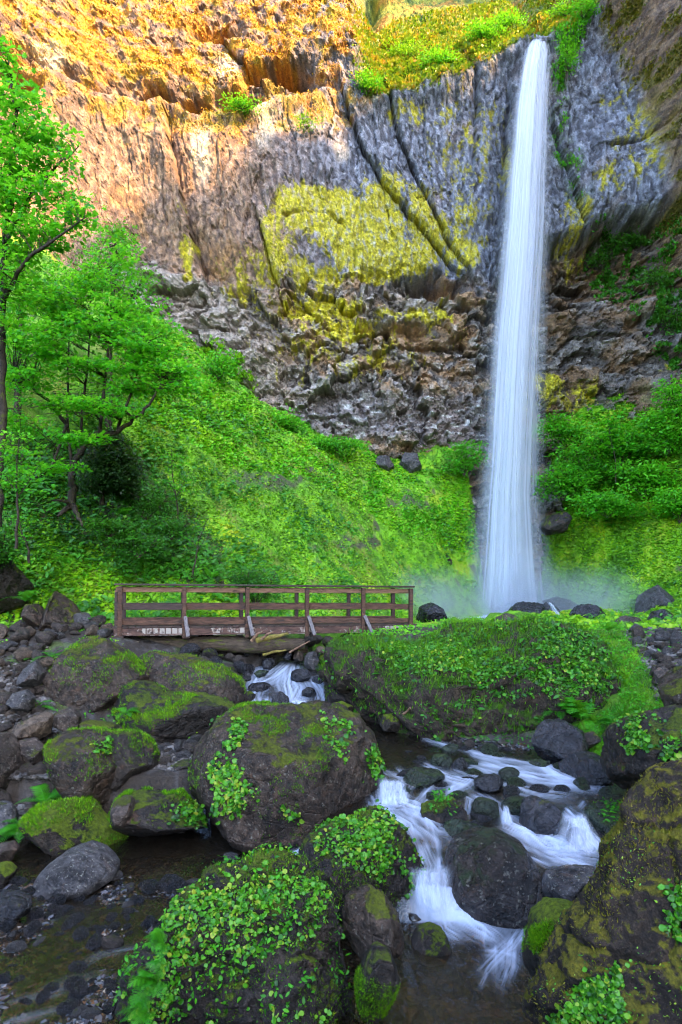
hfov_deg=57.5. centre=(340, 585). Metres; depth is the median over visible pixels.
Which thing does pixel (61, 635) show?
stone
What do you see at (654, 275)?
shrub
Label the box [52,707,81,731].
boulder
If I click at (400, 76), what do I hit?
ground cover
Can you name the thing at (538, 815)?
rock
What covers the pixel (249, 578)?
shrub
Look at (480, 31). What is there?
shrub
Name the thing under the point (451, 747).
rock
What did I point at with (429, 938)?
boulder
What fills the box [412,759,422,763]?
stone
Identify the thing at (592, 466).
shrub
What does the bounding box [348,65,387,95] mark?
shrub
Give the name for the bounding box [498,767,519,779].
rock
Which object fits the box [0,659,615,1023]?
stream
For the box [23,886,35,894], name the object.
cobble
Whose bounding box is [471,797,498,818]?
rock
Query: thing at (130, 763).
boulder
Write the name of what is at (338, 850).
round leaves
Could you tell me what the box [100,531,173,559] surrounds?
shrub
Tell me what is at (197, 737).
stone
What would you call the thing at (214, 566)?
ground cover
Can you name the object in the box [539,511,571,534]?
boulder
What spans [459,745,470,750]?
stone
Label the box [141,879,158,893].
cobble
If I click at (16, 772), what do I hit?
stone
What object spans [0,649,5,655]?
stone
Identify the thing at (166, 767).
gravel
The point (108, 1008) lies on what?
cobble
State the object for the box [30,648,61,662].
fern
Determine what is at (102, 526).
shrub
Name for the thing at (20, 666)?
stone
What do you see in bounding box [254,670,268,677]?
rock
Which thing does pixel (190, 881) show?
cobble
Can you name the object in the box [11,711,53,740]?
boulder
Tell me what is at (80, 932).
cobble
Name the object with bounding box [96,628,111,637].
stone
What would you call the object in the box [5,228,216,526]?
vine maple
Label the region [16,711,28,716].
stone
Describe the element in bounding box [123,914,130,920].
cobble
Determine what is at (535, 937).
moss tufts
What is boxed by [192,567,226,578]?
fern
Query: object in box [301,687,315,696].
rock
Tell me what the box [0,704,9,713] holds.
stone
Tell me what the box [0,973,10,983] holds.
cobble
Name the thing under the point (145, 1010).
fern
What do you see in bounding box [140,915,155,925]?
cobble
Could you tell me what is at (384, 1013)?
moss tufts
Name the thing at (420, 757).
stone
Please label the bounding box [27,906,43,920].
cobble
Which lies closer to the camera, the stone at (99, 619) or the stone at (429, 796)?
the stone at (429, 796)
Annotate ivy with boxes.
[547,0,596,198]
[578,213,681,375]
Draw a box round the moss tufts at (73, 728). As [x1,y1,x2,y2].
[42,726,114,780]
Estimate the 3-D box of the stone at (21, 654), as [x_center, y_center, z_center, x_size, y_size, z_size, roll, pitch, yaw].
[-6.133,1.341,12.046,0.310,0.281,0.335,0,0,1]
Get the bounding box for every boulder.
[0,552,33,613]
[0,732,23,788]
[0,800,18,837]
[5,689,35,711]
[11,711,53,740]
[16,660,45,687]
[18,798,126,855]
[19,737,43,763]
[21,604,44,627]
[32,840,119,899]
[37,591,80,630]
[42,635,149,712]
[43,728,115,804]
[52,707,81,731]
[79,719,122,730]
[110,730,159,791]
[110,789,204,836]
[110,795,134,827]
[112,680,234,742]
[115,848,353,1023]
[139,651,245,704]
[189,700,382,852]
[298,805,423,925]
[323,642,348,703]
[342,884,404,959]
[356,941,398,1022]
[375,455,393,470]
[399,452,421,472]
[411,921,450,956]
[416,602,446,622]
[444,552,451,564]
[444,827,544,928]
[508,601,544,613]
[522,757,681,1023]
[522,897,572,976]
[531,718,587,762]
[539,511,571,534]
[542,596,577,610]
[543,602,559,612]
[558,750,613,785]
[569,604,606,617]
[600,704,681,789]
[634,585,674,613]
[657,666,681,706]
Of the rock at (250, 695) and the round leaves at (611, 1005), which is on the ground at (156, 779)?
the rock at (250, 695)
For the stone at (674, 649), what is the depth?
11.85 m
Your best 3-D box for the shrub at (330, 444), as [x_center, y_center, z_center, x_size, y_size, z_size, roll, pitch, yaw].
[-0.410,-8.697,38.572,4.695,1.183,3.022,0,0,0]
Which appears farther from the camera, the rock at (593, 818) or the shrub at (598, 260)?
the shrub at (598, 260)
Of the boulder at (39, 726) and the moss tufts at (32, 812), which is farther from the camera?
the boulder at (39, 726)
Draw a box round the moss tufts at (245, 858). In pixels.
[117,846,351,1023]
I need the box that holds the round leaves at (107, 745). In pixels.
[88,735,113,762]
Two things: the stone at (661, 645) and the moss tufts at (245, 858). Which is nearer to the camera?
the moss tufts at (245, 858)
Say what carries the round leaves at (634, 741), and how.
on the boulder at (621, 768)
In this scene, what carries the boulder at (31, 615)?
on the ground at (156, 779)
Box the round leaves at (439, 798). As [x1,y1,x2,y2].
[428,788,460,815]
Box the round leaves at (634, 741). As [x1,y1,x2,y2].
[613,708,681,761]
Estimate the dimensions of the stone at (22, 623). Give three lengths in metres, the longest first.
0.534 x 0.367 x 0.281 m
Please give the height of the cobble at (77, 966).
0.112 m
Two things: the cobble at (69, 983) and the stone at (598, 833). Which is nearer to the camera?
the cobble at (69, 983)
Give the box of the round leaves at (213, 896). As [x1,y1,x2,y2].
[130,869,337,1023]
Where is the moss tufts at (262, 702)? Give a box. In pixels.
[187,700,380,846]
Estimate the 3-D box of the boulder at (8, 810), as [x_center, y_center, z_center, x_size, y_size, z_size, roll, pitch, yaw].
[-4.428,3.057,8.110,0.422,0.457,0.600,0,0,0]
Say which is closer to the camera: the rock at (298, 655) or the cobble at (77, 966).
the cobble at (77, 966)
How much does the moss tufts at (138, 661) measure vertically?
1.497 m
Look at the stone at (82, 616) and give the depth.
14.75 m
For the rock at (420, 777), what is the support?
on the ground at (156, 779)
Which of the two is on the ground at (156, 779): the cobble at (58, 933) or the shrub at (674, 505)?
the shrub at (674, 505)
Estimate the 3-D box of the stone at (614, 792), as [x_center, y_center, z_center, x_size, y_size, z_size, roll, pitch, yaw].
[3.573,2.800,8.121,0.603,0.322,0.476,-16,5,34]
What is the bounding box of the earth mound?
[318,616,622,740]
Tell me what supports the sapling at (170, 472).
on the ground at (156, 779)
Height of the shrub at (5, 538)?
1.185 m
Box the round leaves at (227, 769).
[201,709,385,825]
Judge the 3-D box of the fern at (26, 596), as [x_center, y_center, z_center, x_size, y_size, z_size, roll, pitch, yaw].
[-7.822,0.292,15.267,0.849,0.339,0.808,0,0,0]
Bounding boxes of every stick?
[250,631,262,641]
[255,632,287,642]
[261,632,272,639]
[263,649,286,655]
[289,641,309,652]
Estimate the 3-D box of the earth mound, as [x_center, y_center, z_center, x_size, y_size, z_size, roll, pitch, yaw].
[2.655,1.936,12.414,6.234,2.665,3.590,0,0,0]
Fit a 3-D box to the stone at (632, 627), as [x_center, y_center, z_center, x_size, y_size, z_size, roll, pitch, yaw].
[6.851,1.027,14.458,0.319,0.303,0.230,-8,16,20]
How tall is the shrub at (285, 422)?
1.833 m
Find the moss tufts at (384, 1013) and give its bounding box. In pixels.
[353,965,400,1022]
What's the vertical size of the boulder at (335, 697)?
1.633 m
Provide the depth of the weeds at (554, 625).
11.24 m
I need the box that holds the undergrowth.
[0,410,221,586]
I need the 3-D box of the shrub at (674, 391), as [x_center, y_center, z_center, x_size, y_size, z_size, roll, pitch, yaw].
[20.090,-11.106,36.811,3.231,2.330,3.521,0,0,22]
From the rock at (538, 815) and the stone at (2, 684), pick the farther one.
the stone at (2, 684)
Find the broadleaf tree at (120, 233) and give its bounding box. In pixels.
[24,213,173,428]
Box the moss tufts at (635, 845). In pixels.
[520,772,681,1023]
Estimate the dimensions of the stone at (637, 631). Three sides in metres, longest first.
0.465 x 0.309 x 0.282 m
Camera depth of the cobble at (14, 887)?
6.67 m
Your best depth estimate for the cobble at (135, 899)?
6.47 m
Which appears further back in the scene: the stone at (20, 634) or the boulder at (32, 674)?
the stone at (20, 634)
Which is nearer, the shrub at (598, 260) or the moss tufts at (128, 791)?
the moss tufts at (128, 791)
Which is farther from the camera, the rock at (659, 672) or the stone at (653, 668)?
the stone at (653, 668)
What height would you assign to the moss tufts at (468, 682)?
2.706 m
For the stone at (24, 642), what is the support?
on the ground at (156, 779)
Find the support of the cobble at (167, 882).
on the gravel at (100, 998)
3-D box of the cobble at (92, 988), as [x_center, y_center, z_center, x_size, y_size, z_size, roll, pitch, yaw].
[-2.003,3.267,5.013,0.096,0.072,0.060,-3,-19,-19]
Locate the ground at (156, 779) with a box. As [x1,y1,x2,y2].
[0,235,681,889]
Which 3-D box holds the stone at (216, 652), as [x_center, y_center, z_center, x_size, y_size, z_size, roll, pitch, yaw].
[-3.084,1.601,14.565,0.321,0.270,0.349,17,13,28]
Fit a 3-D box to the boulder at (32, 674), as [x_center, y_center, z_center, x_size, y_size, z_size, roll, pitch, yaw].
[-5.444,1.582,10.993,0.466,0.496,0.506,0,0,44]
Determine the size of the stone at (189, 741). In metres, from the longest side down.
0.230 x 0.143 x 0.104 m
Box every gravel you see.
[0,643,58,834]
[0,875,184,1023]
[152,741,192,771]
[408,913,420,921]
[449,736,529,750]
[621,615,681,700]
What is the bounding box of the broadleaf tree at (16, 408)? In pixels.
[0,234,160,480]
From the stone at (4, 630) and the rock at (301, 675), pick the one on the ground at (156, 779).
the stone at (4, 630)
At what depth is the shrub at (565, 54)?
41.52 m
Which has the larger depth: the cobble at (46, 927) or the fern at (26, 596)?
the fern at (26, 596)
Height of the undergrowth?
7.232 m
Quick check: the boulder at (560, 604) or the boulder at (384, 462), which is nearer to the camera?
the boulder at (560, 604)
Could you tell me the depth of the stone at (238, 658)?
14.21 m
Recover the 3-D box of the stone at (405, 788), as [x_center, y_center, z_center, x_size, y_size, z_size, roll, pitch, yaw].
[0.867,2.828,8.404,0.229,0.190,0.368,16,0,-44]
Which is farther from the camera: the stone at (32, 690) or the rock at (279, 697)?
the rock at (279, 697)
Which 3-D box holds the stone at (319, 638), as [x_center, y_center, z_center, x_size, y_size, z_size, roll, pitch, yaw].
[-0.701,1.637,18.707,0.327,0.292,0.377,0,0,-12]
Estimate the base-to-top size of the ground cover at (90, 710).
1.731 m
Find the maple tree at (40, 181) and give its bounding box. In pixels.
[0,35,106,526]
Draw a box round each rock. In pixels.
[0,840,19,861]
[0,861,17,884]
[0,889,31,922]
[242,671,250,680]
[245,691,255,701]
[247,682,270,691]
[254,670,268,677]
[262,657,274,668]
[271,691,288,703]
[283,652,291,659]
[290,668,310,681]
[293,650,303,661]
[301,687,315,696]
[304,651,318,669]
[312,676,322,683]
[316,646,324,654]
[335,701,352,711]
[379,713,402,731]
[403,766,444,787]
[420,796,466,823]
[431,753,452,765]
[441,744,458,750]
[444,818,487,837]
[451,757,467,768]
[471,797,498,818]
[474,773,502,792]
[494,613,516,620]
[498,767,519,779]
[519,795,560,834]
[529,759,550,766]
[542,864,595,900]
[577,771,597,785]
[583,803,619,833]
[584,731,600,749]
[614,616,640,622]
[647,609,673,619]
[652,666,668,684]
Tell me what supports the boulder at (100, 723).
on the ground at (156, 779)
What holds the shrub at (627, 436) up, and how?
on the ground at (156, 779)
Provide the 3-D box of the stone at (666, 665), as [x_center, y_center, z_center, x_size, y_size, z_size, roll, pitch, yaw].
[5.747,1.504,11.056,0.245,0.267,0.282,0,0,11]
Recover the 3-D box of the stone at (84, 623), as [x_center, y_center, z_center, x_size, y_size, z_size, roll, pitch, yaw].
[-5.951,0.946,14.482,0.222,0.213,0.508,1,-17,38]
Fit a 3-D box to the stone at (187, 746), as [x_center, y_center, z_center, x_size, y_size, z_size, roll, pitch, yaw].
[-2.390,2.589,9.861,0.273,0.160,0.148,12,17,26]
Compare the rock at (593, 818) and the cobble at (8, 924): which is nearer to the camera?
the cobble at (8, 924)
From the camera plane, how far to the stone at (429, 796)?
8.15 m
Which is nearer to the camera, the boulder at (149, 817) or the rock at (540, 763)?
the boulder at (149, 817)
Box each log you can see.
[132,635,304,653]
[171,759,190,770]
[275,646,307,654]
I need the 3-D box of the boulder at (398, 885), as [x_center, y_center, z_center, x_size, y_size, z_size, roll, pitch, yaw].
[0.132,2.885,6.442,1.356,1.135,1.081,0,0,-40]
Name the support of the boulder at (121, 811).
on the boulder at (149, 817)
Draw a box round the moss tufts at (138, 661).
[50,635,145,699]
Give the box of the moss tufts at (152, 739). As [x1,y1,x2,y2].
[110,728,159,760]
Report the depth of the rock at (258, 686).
13.41 m
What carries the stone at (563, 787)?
on the ground at (156, 779)
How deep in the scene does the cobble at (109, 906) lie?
6.37 m
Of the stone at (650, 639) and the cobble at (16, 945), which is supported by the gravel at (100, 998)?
the cobble at (16, 945)
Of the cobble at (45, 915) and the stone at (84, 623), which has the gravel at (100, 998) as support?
the cobble at (45, 915)
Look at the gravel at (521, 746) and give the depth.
10.33 m
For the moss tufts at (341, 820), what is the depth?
6.04 m
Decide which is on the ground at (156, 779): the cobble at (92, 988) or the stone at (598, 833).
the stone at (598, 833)
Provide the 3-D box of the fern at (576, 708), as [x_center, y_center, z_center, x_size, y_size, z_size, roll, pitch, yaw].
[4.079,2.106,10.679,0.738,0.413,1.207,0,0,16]
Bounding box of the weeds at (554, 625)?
[322,614,627,734]
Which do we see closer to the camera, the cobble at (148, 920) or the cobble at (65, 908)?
the cobble at (148, 920)
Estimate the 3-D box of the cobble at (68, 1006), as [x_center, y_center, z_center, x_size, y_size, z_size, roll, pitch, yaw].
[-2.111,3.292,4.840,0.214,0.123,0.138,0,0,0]
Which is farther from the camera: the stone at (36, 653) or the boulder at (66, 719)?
the stone at (36, 653)
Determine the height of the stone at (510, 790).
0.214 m
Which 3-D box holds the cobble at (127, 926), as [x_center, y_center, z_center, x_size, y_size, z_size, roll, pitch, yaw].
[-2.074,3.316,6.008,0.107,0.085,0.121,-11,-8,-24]
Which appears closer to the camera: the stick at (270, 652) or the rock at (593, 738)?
the rock at (593, 738)
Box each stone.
[0,623,8,638]
[0,643,11,650]
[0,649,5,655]
[0,658,4,666]
[0,682,5,688]
[0,691,12,703]
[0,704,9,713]
[0,721,12,731]
[0,789,11,801]
[3,671,12,675]
[5,709,15,716]
[8,641,17,646]
[8,647,16,652]
[9,619,28,632]
[9,627,30,642]
[9,687,20,692]
[9,715,19,722]
[10,624,20,631]
[12,671,20,676]
[13,647,32,661]
[14,769,23,775]
[15,662,26,671]
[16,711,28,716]
[19,640,28,645]
[19,763,32,768]
[20,686,35,694]
[21,764,33,771]
[25,626,35,636]
[26,764,46,778]
[31,650,46,660]
[32,705,45,711]
[33,643,45,649]
[34,683,43,694]
[35,630,53,645]
[39,656,54,667]
[54,623,68,632]
[57,632,65,638]
[68,622,82,630]
[69,630,80,634]
[73,612,92,621]
[76,621,94,628]
[85,625,98,635]
[92,615,105,626]
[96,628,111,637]
[100,623,112,632]
[157,745,163,750]
[158,755,170,764]
[174,741,182,751]
[175,750,190,758]
[179,643,200,655]
[184,740,196,743]
[184,743,195,749]
[186,734,201,741]
[187,746,193,753]
[201,649,215,658]
[202,647,217,655]
[209,656,222,663]
[217,651,236,655]
[225,653,234,661]
[233,655,244,663]
[233,660,245,672]
[245,664,254,671]
[304,635,316,646]
[316,635,322,643]
[322,636,333,646]
[397,769,409,776]
[402,786,411,791]
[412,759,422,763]
[417,755,425,759]
[426,792,440,799]
[434,781,447,786]
[448,790,467,798]
[454,758,477,764]
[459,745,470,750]
[464,740,474,746]
[466,768,482,774]
[470,812,492,821]
[470,819,482,824]
[479,743,498,754]
[492,752,506,756]
[501,747,511,750]
[501,795,524,815]
[503,784,520,797]
[506,777,526,786]
[529,784,550,792]
[553,762,559,769]
[553,784,570,791]
[573,777,590,789]
[589,829,604,838]
[598,785,626,807]
[628,623,642,631]
[631,626,645,637]
[632,636,643,645]
[637,647,649,651]
[642,649,655,657]
[647,636,655,642]
[649,664,656,674]
[651,652,663,659]
[654,642,670,649]
[655,627,665,631]
[655,630,670,641]
[656,662,670,669]
[657,655,672,662]
[661,646,671,653]
[669,632,681,643]
[671,643,681,647]
[672,647,678,652]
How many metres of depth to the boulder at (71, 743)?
8.39 m
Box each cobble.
[0,918,18,931]
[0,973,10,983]
[6,940,27,951]
[7,884,19,889]
[8,930,16,936]
[9,875,27,885]
[12,975,24,982]
[18,998,32,1003]
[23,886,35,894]
[23,920,41,936]
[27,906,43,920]
[32,936,45,945]
[35,990,50,1002]
[36,895,44,900]
[41,913,49,918]
[42,925,53,929]
[44,982,58,991]
[47,894,65,903]
[47,903,60,911]
[49,910,63,919]
[53,931,65,935]
[56,998,79,1014]
[60,904,73,912]
[61,912,84,929]
[63,976,81,989]
[67,979,87,1000]
[68,960,87,972]
[71,1005,87,1017]
[72,895,85,900]
[72,926,89,939]
[80,1007,101,1019]
[83,899,94,904]
[85,932,101,950]
[87,985,98,992]
[88,925,98,930]
[96,925,109,935]
[101,934,123,947]
[102,1003,114,1013]
[103,983,116,993]
[104,977,115,984]
[105,912,117,920]
[106,904,115,909]
[110,921,120,929]
[111,870,122,880]
[114,881,122,885]
[120,908,135,914]
[122,901,133,907]
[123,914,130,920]
[123,923,131,929]
[125,885,134,890]
[129,895,144,903]
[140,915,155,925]
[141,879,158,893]
[153,918,161,929]
[158,874,178,892]
[173,877,186,893]
[186,878,197,885]
[224,852,238,859]
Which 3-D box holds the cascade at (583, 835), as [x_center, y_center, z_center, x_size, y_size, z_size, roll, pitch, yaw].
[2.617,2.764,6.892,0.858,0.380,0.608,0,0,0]
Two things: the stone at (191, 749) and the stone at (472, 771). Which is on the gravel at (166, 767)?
the stone at (191, 749)
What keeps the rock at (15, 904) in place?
in the stream
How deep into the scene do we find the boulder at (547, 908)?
4.35 m
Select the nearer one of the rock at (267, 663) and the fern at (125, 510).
the rock at (267, 663)
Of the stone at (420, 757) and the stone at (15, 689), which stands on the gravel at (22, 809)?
the stone at (15, 689)
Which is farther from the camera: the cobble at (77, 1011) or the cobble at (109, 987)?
the cobble at (109, 987)
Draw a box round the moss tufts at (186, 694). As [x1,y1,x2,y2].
[111,682,235,733]
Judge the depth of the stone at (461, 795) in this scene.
8.18 m
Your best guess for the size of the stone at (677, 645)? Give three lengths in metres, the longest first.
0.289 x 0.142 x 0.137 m
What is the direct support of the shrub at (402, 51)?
on the cliff
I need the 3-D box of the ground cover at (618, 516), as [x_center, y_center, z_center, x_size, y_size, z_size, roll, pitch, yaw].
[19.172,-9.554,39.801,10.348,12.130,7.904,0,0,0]
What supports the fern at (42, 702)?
on the gravel at (22, 809)
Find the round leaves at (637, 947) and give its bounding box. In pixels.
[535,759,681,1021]
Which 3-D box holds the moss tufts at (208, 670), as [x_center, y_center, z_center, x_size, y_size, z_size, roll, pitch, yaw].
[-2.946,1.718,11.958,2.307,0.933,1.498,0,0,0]
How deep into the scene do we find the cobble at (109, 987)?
4.99 m
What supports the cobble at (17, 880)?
on the gravel at (100, 998)
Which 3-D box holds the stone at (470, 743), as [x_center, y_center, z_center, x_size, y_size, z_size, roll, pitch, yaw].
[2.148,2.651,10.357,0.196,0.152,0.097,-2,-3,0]
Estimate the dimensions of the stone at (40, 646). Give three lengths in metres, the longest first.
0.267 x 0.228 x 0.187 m
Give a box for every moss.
[0,0,369,152]
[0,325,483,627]
[539,393,681,628]
[599,0,681,276]
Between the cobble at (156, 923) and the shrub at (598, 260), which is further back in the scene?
the shrub at (598, 260)
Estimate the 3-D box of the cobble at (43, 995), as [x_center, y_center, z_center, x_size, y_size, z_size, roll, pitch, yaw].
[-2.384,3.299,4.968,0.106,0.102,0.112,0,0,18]
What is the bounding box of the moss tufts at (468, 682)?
[331,616,617,737]
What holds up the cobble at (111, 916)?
on the gravel at (100, 998)
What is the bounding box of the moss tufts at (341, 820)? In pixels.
[299,805,419,913]
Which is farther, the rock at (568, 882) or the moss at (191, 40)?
the moss at (191, 40)
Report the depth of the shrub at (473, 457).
39.77 m
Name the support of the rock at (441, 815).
on the ground at (156, 779)
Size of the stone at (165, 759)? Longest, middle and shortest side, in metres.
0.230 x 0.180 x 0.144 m
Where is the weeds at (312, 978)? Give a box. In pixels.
[112,843,351,1023]
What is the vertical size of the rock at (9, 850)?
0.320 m
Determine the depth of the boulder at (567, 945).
3.73 m
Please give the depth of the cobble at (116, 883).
6.85 m
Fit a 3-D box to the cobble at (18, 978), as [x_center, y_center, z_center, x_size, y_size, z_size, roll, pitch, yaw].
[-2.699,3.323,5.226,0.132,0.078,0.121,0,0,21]
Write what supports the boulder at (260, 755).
on the ground at (156, 779)
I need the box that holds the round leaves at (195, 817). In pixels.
[167,792,207,829]
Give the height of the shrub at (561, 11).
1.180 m
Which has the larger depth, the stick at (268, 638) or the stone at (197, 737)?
the stick at (268, 638)
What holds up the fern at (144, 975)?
on the ground at (156, 779)
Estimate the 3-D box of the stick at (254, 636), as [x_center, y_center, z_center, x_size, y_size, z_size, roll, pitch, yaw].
[-1.944,1.192,14.414,0.385,0.264,0.074,0,0,31]
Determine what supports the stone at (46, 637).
on the ground at (156, 779)
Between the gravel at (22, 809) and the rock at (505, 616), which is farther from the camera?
the rock at (505, 616)
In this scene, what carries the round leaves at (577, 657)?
on the earth mound
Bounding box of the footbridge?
[109,583,416,638]
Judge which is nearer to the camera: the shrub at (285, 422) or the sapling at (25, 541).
the sapling at (25, 541)
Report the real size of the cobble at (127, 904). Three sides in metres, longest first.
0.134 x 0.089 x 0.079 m
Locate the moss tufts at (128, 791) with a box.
[109,786,201,827]
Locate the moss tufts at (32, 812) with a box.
[17,795,128,847]
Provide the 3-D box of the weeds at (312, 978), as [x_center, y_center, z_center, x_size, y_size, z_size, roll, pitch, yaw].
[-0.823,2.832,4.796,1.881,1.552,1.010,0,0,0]
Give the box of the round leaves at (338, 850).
[310,799,425,898]
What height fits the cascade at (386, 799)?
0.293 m
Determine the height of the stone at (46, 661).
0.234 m
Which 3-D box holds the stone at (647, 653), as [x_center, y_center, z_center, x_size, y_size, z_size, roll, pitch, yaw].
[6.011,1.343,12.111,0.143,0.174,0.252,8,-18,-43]
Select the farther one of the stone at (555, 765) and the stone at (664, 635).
the stone at (664, 635)
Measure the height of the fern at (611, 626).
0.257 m
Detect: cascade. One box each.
[382,782,401,803]
[421,874,440,907]
[506,807,511,823]
[566,827,584,846]
[575,818,593,847]
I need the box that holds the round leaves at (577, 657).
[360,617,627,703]
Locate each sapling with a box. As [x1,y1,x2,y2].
[0,424,55,548]
[6,515,35,562]
[154,448,191,536]
[179,519,209,577]
[585,411,637,482]
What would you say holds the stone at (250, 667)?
on the ground at (156, 779)
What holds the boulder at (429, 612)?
on the ground at (156, 779)
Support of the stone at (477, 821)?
on the ground at (156, 779)
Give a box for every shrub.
[0,525,33,570]
[67,420,149,504]
[74,516,146,539]
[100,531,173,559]
[105,487,186,520]
[137,512,204,542]
[192,347,243,382]
[200,334,257,393]
[215,91,263,114]
[223,566,292,602]
[266,403,308,433]
[291,109,324,132]
[310,434,371,455]
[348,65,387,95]
[380,33,429,56]
[415,43,460,68]
[440,439,489,476]
[461,13,510,40]
[483,6,534,28]
[527,410,597,450]
[529,462,600,501]
[540,441,627,496]
[544,0,585,19]
[552,28,583,80]
[563,0,602,19]
[564,490,647,519]
[580,247,616,268]
[580,418,659,464]
[601,227,651,250]
[602,457,681,499]
[631,405,681,458]
[633,261,677,296]
[639,484,681,522]
[646,301,681,337]
[649,374,681,418]
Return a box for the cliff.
[0,0,681,611]
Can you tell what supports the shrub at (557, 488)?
on the cliff
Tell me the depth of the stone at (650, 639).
13.22 m
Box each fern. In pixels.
[0,818,24,842]
[0,826,15,837]
[1,590,42,602]
[15,783,60,803]
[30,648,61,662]
[35,700,55,710]
[50,553,75,562]
[108,507,139,517]
[114,707,139,718]
[116,994,153,1023]
[127,958,166,1009]
[142,927,170,960]
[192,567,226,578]
[542,704,566,718]
[556,697,597,719]
[579,712,617,733]
[590,621,625,631]
[593,797,622,821]
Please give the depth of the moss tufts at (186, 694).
10.37 m
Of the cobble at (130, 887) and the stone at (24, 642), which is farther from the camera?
the stone at (24, 642)
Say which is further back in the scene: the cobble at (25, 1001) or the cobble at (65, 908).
the cobble at (65, 908)
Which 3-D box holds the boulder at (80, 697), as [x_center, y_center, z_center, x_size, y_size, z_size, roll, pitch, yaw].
[-4.513,1.731,11.559,1.887,1.553,1.488,0,0,0]
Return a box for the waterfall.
[490,39,545,599]
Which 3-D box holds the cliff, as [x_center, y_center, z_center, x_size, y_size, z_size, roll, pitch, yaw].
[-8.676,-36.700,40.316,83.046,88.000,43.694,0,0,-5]
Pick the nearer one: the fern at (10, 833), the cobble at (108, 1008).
the cobble at (108, 1008)
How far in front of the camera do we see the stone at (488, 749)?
9.94 m
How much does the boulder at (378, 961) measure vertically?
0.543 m
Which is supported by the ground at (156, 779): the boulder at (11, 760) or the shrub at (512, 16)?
the boulder at (11, 760)
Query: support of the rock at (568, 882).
in the stream
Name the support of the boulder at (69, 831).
on the ground at (156, 779)
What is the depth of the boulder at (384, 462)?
40.02 m
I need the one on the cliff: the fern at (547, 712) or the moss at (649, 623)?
the moss at (649, 623)
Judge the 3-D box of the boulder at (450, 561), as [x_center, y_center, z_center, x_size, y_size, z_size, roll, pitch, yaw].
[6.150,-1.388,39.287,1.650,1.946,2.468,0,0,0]
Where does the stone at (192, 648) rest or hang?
on the ground at (156, 779)
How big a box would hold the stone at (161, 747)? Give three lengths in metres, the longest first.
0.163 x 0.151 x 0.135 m
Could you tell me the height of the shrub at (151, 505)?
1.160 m
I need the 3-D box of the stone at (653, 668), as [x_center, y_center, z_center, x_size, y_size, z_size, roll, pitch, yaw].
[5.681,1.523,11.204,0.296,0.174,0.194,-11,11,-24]
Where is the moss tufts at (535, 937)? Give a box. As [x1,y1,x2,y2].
[521,917,555,954]
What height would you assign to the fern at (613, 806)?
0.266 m
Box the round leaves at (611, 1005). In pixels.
[542,877,681,1023]
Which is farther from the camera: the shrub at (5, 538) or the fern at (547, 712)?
the shrub at (5, 538)
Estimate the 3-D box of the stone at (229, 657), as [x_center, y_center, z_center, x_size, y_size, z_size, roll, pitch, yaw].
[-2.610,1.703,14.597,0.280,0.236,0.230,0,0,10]
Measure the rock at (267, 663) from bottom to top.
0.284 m
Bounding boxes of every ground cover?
[1,321,483,622]
[2,635,123,727]
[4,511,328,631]
[346,0,599,95]
[364,612,622,636]
[450,721,604,748]
[542,396,681,624]
[555,394,681,528]
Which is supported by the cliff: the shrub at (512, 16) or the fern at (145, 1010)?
the shrub at (512, 16)
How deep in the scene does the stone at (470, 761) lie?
9.39 m
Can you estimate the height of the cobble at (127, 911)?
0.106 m
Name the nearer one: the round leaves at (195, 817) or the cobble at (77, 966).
the cobble at (77, 966)
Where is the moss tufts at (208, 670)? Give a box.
[140,649,246,693]
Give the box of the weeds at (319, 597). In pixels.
[2,465,434,616]
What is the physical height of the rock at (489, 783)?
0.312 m
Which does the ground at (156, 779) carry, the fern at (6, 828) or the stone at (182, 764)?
the stone at (182, 764)
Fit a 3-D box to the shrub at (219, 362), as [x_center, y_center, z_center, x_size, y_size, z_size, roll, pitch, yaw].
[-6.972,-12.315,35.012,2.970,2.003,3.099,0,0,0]
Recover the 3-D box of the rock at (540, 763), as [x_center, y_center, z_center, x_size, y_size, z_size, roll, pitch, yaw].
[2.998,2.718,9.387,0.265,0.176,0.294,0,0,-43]
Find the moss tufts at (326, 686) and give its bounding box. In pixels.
[322,638,338,697]

